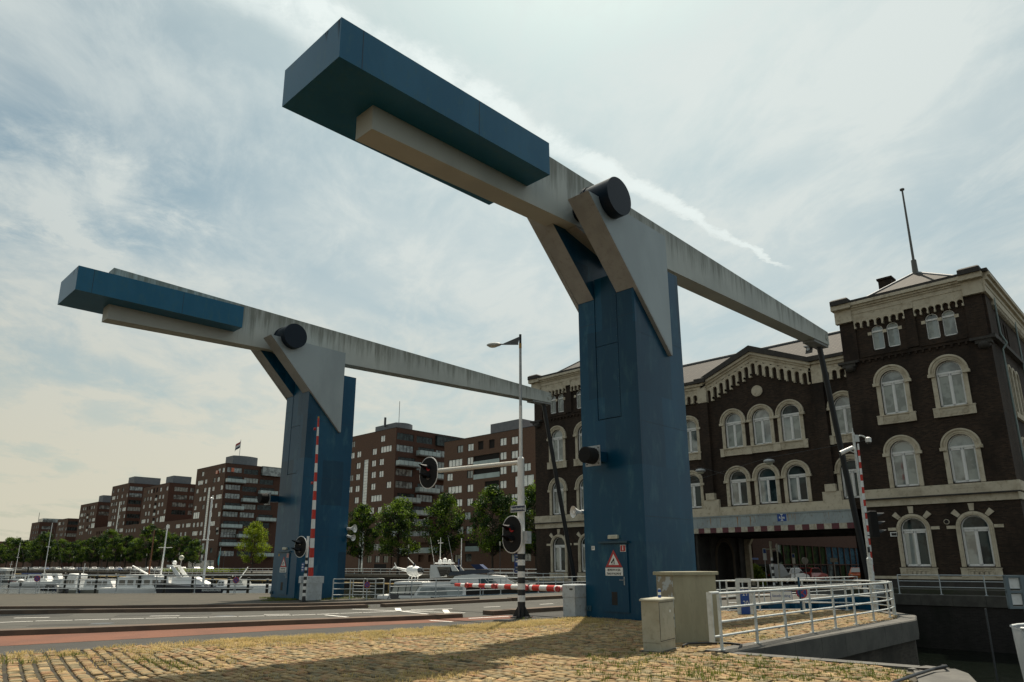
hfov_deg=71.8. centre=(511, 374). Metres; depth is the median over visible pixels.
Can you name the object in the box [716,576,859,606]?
railing
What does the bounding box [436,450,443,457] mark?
window
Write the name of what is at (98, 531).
link building
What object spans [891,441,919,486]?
window
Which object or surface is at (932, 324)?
window
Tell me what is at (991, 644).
pile rod
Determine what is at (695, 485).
window
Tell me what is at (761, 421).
window
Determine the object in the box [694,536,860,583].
street building
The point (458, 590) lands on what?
railing
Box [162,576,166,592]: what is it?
mooring pile
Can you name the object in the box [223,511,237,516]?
window
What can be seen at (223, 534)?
window
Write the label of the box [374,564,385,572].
garage door
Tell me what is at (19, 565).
distant building
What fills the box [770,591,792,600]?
name board
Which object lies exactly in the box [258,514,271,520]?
window
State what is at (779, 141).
sky
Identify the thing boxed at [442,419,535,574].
apartment block
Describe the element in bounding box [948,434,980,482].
window
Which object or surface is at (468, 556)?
window
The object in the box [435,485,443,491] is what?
window
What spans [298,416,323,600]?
road barrier
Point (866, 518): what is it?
raised barrier
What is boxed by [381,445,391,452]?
window
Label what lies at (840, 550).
window
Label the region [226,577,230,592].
mooring pile
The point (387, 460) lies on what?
apartment block
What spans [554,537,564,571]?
window
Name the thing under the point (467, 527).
window
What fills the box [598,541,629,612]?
door
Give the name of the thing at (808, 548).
window
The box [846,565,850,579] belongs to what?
window
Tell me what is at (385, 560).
window
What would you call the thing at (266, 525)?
window
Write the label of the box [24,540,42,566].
street tree
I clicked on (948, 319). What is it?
window
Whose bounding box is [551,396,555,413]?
window
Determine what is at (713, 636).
railing
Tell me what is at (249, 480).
window
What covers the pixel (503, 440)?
window
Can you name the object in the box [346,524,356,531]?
horn speaker
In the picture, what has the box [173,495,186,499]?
window
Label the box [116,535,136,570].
street tree
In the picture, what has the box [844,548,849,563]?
window
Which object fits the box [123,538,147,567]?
street tree
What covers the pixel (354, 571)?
railing
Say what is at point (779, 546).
window
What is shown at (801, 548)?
window
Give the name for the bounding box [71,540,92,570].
street tree
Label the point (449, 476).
window
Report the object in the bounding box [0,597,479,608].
pavement kerb
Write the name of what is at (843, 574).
window
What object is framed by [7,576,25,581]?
motor boat
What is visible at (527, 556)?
window
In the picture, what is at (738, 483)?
window
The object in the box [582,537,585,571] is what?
window
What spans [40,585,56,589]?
motor boat
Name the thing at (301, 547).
signal post
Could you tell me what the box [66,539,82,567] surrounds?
street tree
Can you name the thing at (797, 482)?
window
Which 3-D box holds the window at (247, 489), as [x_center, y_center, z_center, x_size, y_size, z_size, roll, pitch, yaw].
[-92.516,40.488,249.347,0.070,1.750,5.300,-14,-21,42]
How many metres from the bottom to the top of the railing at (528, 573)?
1.005 m
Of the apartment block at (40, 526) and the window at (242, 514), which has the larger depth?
the apartment block at (40, 526)
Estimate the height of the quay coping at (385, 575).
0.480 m
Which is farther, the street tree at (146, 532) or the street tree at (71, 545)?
the street tree at (71, 545)
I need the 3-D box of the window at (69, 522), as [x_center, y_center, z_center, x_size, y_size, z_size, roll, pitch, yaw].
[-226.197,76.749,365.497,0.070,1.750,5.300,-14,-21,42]
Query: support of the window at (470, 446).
in the apartment block at (500, 443)
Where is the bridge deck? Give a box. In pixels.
[431,591,879,609]
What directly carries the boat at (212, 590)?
on the water
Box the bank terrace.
[846,587,1020,595]
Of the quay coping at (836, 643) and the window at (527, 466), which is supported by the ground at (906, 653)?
the quay coping at (836, 643)
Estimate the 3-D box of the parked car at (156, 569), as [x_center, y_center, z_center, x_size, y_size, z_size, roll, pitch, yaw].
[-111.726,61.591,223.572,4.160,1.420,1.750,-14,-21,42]
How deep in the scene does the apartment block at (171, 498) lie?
280.82 m
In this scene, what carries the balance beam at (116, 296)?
on the bridge tower at (312, 382)
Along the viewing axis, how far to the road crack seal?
25.81 m
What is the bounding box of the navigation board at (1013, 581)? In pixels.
[1002,575,1023,608]
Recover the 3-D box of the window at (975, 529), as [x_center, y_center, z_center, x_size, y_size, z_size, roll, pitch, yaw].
[27.354,9.758,41.579,1.440,2.920,0.105,-14,-21,42]
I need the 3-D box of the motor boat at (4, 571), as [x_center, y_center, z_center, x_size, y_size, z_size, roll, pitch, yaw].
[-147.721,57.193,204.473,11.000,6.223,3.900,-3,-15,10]
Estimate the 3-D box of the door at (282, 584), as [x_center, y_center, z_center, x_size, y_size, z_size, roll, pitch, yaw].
[-11.862,10.244,36.580,1.190,2.150,0.130,-14,-21,42]
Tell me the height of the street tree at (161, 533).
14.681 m
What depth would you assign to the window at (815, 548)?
74.13 m
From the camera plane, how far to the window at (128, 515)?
308.14 m
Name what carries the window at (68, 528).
in the apartment block at (66, 529)
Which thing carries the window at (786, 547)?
in the street building at (818, 552)
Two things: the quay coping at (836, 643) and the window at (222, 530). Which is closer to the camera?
the quay coping at (836, 643)
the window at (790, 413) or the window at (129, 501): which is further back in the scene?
the window at (129, 501)
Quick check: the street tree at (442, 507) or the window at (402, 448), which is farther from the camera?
the window at (402, 448)
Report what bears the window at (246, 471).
in the apartment block at (234, 486)
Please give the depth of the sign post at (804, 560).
62.08 m
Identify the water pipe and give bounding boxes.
[891,664,947,681]
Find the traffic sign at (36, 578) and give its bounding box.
[34,575,39,592]
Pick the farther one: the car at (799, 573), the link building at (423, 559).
the link building at (423, 559)
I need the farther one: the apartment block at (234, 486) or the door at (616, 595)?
the apartment block at (234, 486)
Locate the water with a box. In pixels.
[0,580,1023,681]
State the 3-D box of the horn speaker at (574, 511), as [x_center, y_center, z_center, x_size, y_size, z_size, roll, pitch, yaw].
[2.310,4.648,23.917,0.592,0.397,0.392,5,-16,-17]
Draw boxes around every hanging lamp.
[691,467,725,474]
[694,440,864,480]
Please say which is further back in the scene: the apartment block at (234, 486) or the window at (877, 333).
the apartment block at (234, 486)
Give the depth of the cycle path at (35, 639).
17.91 m
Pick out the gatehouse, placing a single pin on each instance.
(925, 370)
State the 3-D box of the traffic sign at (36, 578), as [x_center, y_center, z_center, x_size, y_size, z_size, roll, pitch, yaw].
[-29.164,12.887,43.407,0.378,1.080,0.072,0,-15,0]
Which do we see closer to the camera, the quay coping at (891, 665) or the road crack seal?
the quay coping at (891, 665)
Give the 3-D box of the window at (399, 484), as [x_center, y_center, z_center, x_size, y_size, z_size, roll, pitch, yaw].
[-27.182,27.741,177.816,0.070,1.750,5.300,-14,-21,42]
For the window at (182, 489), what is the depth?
280.53 m
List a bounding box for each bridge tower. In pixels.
[251,324,355,598]
[527,177,695,619]
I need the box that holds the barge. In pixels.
[1010,623,1023,679]
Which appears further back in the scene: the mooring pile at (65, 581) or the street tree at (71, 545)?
the street tree at (71, 545)
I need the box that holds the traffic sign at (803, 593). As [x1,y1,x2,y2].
[796,586,806,609]
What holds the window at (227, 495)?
in the apartment block at (234, 486)
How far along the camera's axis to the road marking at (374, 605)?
28.66 m
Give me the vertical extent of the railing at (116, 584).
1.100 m
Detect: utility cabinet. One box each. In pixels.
[639,597,678,652]
[653,571,719,642]
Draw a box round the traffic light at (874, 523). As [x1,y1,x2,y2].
[865,511,884,536]
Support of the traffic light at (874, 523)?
attached to the camera mast at (855, 438)
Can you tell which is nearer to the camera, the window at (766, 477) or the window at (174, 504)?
the window at (766, 477)
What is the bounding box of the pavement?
[0,615,566,655]
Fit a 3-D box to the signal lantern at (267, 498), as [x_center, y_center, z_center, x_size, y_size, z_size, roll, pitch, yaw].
[-13.137,6.704,38.171,0.600,0.660,1.030,-14,-21,42]
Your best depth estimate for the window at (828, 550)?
76.50 m
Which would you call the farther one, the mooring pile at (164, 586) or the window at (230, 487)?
the window at (230, 487)
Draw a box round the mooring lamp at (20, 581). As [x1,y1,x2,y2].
[18,579,23,593]
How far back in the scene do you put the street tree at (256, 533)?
185.98 m
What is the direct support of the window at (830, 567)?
in the street building at (818, 552)
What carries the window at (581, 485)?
in the gatehouse
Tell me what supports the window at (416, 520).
in the apartment block at (387, 460)
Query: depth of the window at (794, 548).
70.60 m
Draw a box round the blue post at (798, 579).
[797,577,803,612]
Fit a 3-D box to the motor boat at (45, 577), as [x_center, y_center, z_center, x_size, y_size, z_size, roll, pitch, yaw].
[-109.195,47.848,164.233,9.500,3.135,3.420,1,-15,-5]
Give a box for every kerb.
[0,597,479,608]
[0,604,367,613]
[0,613,462,635]
[380,598,511,607]
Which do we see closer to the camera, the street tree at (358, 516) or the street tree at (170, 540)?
the street tree at (358, 516)
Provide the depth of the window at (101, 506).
336.36 m
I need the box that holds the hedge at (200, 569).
[162,568,248,571]
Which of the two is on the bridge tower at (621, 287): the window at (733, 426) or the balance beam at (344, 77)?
the balance beam at (344, 77)
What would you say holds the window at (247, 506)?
in the apartment block at (234, 486)
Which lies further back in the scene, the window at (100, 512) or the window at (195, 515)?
the window at (100, 512)
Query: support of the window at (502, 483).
in the apartment block at (500, 443)
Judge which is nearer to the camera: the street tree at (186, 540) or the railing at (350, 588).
the railing at (350, 588)
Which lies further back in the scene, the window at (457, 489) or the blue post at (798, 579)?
the window at (457, 489)
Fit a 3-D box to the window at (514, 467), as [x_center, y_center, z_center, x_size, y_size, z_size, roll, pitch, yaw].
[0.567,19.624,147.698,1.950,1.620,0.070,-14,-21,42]
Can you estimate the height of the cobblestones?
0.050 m
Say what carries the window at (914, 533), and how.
in the gatehouse
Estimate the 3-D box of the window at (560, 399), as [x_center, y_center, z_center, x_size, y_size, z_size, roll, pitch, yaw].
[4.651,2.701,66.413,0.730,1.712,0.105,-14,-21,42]
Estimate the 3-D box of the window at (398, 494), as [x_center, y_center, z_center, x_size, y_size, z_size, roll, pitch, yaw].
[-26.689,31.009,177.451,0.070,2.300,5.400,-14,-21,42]
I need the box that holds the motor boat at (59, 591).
[55,565,87,593]
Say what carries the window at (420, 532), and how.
in the apartment block at (387, 460)
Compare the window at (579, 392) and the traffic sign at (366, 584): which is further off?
the window at (579, 392)
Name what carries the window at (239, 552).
in the apartment block at (234, 486)
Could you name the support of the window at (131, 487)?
in the apartment block at (125, 504)
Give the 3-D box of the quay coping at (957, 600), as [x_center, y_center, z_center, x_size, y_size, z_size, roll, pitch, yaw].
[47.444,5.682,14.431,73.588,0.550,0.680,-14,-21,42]
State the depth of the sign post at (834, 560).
60.08 m
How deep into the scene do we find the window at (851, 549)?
81.40 m
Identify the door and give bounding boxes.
[277,551,290,594]
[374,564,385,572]
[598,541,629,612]
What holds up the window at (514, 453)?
in the apartment block at (500, 443)
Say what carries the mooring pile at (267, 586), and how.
in the water
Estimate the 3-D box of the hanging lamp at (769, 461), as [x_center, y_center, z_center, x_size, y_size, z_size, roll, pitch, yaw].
[17.747,6.077,50.092,2.978,1.622,13.819,14,-20,-42]
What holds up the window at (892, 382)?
in the gatehouse
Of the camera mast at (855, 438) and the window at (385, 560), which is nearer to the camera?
the camera mast at (855, 438)
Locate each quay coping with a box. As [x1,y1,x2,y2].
[14,570,536,578]
[705,609,918,658]
[733,652,919,669]
[894,593,1022,607]
[907,665,975,681]
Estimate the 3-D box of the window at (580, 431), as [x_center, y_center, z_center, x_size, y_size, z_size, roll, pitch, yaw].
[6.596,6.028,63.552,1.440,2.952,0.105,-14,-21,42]
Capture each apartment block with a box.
[24,513,59,569]
[50,518,78,567]
[71,495,110,567]
[101,476,160,570]
[134,476,195,570]
[186,441,280,570]
[345,402,462,572]
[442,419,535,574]
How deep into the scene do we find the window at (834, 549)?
77.82 m
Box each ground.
[0,593,918,681]
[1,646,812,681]
[13,569,1023,653]
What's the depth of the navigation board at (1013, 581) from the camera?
23.72 m
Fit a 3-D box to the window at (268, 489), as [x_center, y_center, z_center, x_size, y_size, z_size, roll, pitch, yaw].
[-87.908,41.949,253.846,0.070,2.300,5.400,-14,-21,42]
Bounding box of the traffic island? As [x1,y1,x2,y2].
[483,606,562,615]
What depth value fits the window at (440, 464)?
187.67 m
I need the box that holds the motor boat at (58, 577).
[42,573,63,578]
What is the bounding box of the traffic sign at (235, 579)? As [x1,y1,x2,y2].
[233,577,238,592]
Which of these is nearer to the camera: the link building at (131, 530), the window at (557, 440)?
the window at (557, 440)
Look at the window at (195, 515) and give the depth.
254.80 m
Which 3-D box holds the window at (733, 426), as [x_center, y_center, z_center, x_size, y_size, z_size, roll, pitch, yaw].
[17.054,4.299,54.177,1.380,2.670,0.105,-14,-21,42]
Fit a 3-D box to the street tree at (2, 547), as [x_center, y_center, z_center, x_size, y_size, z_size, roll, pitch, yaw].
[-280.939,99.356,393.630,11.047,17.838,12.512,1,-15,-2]
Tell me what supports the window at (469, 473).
in the apartment block at (500, 443)
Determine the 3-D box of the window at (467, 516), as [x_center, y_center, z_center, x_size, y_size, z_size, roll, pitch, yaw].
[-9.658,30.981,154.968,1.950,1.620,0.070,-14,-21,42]
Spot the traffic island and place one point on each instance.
(529, 610)
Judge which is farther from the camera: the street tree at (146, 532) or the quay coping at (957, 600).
the street tree at (146, 532)
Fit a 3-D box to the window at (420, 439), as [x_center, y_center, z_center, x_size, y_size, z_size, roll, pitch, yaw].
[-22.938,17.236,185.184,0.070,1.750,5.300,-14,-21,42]
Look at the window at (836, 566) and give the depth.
77.39 m
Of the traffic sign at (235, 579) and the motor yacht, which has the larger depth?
the motor yacht
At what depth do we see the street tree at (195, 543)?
218.40 m
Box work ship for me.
[98,524,216,592]
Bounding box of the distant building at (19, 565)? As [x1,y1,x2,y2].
[0,541,25,568]
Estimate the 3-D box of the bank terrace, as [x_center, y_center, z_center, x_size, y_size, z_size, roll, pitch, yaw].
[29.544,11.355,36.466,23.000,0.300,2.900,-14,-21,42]
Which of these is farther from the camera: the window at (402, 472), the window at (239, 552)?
the window at (239, 552)
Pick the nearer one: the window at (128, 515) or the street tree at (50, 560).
the window at (128, 515)
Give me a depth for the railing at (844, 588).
26.23 m
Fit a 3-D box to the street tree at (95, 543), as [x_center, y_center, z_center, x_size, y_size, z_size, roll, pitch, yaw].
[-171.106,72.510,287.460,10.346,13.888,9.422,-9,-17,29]
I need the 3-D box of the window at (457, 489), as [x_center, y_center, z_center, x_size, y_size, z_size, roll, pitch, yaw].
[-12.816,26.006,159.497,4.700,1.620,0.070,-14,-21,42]
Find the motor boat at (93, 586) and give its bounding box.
[68,580,115,592]
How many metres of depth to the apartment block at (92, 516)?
337.62 m
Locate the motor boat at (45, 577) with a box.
[16,574,59,581]
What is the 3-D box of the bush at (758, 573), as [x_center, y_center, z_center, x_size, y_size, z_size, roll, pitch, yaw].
[20.999,17.311,61.202,2.164,1.982,2.188,-14,-21,42]
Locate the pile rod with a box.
[984,608,998,681]
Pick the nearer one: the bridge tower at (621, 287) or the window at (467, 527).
the bridge tower at (621, 287)
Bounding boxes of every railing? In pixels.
[0,575,271,592]
[17,568,536,575]
[330,578,384,599]
[352,579,375,597]
[389,576,585,598]
[488,573,563,584]
[706,581,896,650]
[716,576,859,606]
[725,580,893,613]
[897,574,1019,595]
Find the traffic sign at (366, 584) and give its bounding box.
[364,582,369,599]
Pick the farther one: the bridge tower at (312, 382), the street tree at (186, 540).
the street tree at (186, 540)
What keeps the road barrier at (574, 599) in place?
on the pavement
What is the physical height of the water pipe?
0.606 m
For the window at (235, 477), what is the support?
in the apartment block at (234, 486)
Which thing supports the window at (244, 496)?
in the apartment block at (234, 486)
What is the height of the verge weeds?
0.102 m
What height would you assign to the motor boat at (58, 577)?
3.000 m
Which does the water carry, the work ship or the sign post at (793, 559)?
the work ship
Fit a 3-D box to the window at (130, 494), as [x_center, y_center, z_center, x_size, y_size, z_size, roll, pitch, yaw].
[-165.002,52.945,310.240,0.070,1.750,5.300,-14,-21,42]
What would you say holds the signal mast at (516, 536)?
on the ground at (906, 653)
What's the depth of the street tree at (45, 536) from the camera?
337.91 m
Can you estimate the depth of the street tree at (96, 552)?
291.39 m
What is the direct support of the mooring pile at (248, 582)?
in the water
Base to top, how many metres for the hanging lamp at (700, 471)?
0.718 m
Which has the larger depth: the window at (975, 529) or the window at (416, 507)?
the window at (416, 507)
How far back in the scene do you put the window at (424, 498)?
181.94 m
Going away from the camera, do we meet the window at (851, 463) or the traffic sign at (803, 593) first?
the traffic sign at (803, 593)
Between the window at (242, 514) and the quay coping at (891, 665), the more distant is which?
the window at (242, 514)
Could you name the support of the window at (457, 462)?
in the apartment block at (500, 443)
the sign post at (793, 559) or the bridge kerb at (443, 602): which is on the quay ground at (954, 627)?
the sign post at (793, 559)
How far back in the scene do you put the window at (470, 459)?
157.86 m
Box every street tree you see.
[0,537,16,567]
[4,537,28,568]
[16,539,30,566]
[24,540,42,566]
[25,531,56,566]
[42,538,60,567]
[48,539,71,566]
[59,541,79,566]
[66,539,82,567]
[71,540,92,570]
[79,536,101,568]
[88,535,107,567]
[94,529,121,570]
[101,535,129,570]
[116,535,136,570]
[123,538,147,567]
[128,524,161,570]
[146,528,174,566]
[156,532,182,571]
[169,535,194,566]
[181,538,204,566]
[234,521,272,572]
[346,503,380,573]
[372,494,423,573]
[419,490,467,564]
[466,484,516,574]
[508,480,536,574]
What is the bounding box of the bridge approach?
[510,611,562,616]
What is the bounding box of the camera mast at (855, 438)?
[839,428,881,611]
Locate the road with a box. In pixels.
[0,601,562,634]
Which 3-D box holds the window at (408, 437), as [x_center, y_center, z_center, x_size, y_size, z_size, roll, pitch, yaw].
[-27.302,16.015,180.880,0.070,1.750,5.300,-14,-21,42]
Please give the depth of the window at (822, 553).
75.33 m
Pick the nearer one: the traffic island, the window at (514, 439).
the traffic island
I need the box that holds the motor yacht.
[377,537,517,598]
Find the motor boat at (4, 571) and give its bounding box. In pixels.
[0,562,13,581]
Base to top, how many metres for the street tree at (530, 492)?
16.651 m
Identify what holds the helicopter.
on the motor yacht
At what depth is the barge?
24.24 m
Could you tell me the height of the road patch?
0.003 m
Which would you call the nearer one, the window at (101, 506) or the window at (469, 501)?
the window at (469, 501)
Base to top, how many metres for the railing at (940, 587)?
1.025 m
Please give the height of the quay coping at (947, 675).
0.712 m
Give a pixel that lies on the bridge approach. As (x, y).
(543, 614)
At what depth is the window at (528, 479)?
144.49 m
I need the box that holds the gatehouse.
[527,188,1023,589]
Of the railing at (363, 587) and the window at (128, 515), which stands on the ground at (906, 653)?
the railing at (363, 587)
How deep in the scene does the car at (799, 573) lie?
65.33 m
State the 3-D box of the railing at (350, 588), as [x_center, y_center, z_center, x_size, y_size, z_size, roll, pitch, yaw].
[-7.729,10.796,35.641,2.676,1.005,0.180,3,-16,-13]
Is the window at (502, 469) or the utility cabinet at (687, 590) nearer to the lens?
the utility cabinet at (687, 590)
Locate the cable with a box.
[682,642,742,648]
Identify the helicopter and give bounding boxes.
[391,558,428,581]
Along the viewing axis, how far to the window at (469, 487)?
156.10 m
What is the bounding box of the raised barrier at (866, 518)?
[857,444,883,593]
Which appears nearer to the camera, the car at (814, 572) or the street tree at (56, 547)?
the car at (814, 572)
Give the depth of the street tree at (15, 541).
372.49 m
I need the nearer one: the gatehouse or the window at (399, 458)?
the gatehouse
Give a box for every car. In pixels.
[153,567,162,571]
[753,564,789,584]
[778,568,809,583]
[797,568,828,582]
[849,567,860,579]
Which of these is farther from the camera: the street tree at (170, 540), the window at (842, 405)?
the street tree at (170, 540)
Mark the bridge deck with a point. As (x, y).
(549, 597)
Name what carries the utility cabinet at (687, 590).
on the cobblestones
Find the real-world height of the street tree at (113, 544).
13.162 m
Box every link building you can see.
[89,526,106,567]
[118,524,138,570]
[160,519,190,567]
[391,535,441,573]
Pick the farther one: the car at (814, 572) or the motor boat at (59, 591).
the motor boat at (59, 591)
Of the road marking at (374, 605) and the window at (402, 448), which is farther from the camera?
the window at (402, 448)
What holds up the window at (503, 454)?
in the apartment block at (500, 443)
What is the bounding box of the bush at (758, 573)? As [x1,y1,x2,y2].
[746,563,766,585]
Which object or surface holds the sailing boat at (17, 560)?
on the water
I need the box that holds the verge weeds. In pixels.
[259,596,369,606]
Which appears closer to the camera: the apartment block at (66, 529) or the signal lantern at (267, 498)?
the signal lantern at (267, 498)
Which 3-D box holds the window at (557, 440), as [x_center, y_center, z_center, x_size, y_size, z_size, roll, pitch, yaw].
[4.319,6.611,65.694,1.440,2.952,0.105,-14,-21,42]
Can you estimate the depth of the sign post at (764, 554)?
53.10 m
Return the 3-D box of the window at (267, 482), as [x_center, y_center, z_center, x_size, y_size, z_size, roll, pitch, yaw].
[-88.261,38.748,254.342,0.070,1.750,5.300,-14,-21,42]
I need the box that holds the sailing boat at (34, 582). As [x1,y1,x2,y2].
[10,523,64,587]
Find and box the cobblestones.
[0,610,912,681]
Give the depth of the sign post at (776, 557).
52.12 m
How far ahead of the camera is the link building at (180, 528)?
262.45 m
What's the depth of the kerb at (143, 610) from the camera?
25.85 m
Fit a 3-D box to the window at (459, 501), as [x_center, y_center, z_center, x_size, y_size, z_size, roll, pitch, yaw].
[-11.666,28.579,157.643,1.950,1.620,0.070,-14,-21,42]
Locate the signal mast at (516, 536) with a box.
[418,334,532,617]
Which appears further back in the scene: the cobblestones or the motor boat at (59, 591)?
the motor boat at (59, 591)
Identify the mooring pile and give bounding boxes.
[62,573,67,592]
[94,573,98,592]
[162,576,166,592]
[190,576,193,592]
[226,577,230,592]
[246,577,249,592]
[265,578,268,592]
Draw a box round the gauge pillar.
[735,578,752,613]
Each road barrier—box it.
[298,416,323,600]
[454,583,586,617]
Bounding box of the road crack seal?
[13,602,530,625]
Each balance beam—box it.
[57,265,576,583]
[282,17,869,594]
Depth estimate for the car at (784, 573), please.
62.34 m
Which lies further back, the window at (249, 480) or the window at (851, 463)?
the window at (249, 480)
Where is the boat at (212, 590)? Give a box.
[153,497,270,592]
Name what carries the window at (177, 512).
in the apartment block at (171, 498)
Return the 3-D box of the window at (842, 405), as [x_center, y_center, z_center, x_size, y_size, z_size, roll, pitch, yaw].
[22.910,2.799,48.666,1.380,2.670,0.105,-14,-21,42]
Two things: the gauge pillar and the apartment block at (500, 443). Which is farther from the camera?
the apartment block at (500, 443)
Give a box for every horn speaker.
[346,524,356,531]
[346,535,355,540]
[570,506,583,517]
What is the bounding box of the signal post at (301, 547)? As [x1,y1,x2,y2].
[292,536,309,601]
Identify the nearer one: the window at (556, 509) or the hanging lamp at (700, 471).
the hanging lamp at (700, 471)
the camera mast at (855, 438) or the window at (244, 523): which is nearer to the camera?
the camera mast at (855, 438)
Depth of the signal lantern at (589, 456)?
22.98 m
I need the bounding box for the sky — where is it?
[0,0,1023,540]
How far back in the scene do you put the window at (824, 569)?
75.01 m
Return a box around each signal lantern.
[257,492,278,504]
[578,445,606,466]
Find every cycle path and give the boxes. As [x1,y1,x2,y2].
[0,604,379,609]
[0,615,511,645]
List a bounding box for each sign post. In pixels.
[762,548,767,586]
[765,541,782,586]
[792,554,795,583]
[801,557,807,584]
[830,558,837,583]
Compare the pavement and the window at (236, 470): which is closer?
the pavement
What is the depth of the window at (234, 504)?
244.32 m
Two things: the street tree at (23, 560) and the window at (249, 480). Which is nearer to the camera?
the window at (249, 480)
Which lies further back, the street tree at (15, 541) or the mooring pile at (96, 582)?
the street tree at (15, 541)
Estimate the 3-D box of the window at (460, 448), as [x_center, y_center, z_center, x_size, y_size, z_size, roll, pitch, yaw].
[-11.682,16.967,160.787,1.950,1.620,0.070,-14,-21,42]
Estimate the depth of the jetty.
159.74 m
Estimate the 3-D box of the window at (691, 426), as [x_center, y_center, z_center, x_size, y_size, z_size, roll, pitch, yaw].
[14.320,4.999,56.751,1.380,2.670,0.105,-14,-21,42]
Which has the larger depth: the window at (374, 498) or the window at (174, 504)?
the window at (174, 504)
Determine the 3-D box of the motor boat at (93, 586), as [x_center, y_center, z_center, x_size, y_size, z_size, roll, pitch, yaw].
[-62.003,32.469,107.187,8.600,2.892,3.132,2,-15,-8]
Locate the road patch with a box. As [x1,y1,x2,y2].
[0,613,370,626]
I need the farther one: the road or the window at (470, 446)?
the window at (470, 446)
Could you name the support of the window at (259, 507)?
in the apartment block at (234, 486)
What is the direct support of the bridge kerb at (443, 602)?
on the road
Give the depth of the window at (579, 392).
64.99 m
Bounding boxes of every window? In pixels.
[66,533,76,536]
[67,527,76,530]
[68,521,77,524]
[98,511,108,514]
[99,505,109,508]
[126,521,138,524]
[127,507,140,510]
[127,514,139,517]
[128,500,140,503]
[129,493,141,497]
[130,486,142,490]
[171,510,184,514]
[172,502,185,506]
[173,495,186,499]
[174,487,187,491]
[193,512,198,518]
[218,551,233,555]
[220,532,235,537]
[221,529,236,534]
[221,539,236,545]
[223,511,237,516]
[223,521,238,527]
[225,484,240,489]
[225,493,239,498]
[225,502,239,505]
[227,467,241,472]
[227,476,242,482]
[236,551,250,555]
[239,521,252,525]
[240,512,253,517]
[242,486,256,491]
[242,504,255,509]
[243,495,257,501]
[244,469,257,474]
[244,478,257,483]
[257,505,270,509]
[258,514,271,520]
[259,479,272,484]
[260,488,273,490]
[260,523,269,527]
[371,494,381,501]
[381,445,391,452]
[383,556,387,562]
[395,481,411,488]
[396,468,411,476]
[397,432,413,440]
[397,444,412,452]
[397,493,413,496]
[398,457,414,465]
[414,506,429,510]
[414,519,425,525]
[414,531,429,535]
[417,436,431,444]
[417,494,432,501]
[418,447,433,455]
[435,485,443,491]
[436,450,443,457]
[437,462,443,467]
[447,473,452,480]
[448,485,461,493]
[449,458,461,466]
[457,499,461,505]
[458,445,462,452]
[465,512,469,519]
[466,526,471,533]
[466,554,470,561]
[467,457,472,464]
[467,470,472,477]
[467,484,472,491]
[467,498,472,505]
[468,443,473,450]
[500,438,505,445]
[500,452,505,459]
[500,466,505,474]
[500,480,505,488]
[511,465,516,472]
[512,436,517,443]
[512,450,517,458]
[515,474,533,486]
[524,463,530,470]
[525,554,530,560]
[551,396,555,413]
[552,430,562,460]
[553,481,563,514]
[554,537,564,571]
[558,394,563,411]
[577,390,580,408]
[579,427,581,449]
[580,480,583,509]
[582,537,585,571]
[687,420,697,452]
[690,475,701,507]
[726,413,742,447]
[730,471,747,505]
[753,409,771,444]
[758,468,777,503]
[777,545,782,563]
[781,404,801,440]
[783,545,790,563]
[788,465,808,501]
[791,545,798,563]
[799,546,804,563]
[806,546,812,563]
[813,546,818,563]
[819,547,825,563]
[821,565,827,579]
[826,547,831,563]
[828,565,833,579]
[832,547,837,563]
[834,396,852,433]
[835,565,839,579]
[838,547,843,563]
[840,565,845,579]
[841,459,859,497]
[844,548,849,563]
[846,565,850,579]
[850,548,855,563]
[872,325,884,349]
[881,371,908,414]
[886,322,900,346]
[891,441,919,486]
[902,518,931,565]
[925,314,940,339]
[936,361,967,406]
[942,310,957,335]
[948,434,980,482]
[961,515,995,565]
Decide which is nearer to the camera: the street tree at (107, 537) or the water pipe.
the water pipe
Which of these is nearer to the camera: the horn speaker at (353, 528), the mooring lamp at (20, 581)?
the horn speaker at (353, 528)
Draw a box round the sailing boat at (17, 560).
[4,543,26,576]
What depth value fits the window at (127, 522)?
307.12 m
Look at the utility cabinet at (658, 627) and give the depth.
13.81 m
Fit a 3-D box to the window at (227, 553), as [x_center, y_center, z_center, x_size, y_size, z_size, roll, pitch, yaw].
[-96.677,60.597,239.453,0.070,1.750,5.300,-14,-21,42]
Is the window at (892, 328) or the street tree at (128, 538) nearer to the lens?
the window at (892, 328)
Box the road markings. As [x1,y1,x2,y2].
[20,606,500,621]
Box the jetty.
[17,574,393,589]
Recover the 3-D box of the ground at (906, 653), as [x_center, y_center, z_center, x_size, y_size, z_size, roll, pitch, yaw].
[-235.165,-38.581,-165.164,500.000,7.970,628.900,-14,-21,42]
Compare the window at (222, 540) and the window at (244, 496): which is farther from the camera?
the window at (244, 496)
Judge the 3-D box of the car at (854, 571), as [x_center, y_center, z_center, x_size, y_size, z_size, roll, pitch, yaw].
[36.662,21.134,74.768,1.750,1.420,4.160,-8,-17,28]
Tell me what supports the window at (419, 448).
in the apartment block at (387, 460)
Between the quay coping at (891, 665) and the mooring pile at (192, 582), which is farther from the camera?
the mooring pile at (192, 582)
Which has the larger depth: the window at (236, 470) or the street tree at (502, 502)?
the window at (236, 470)

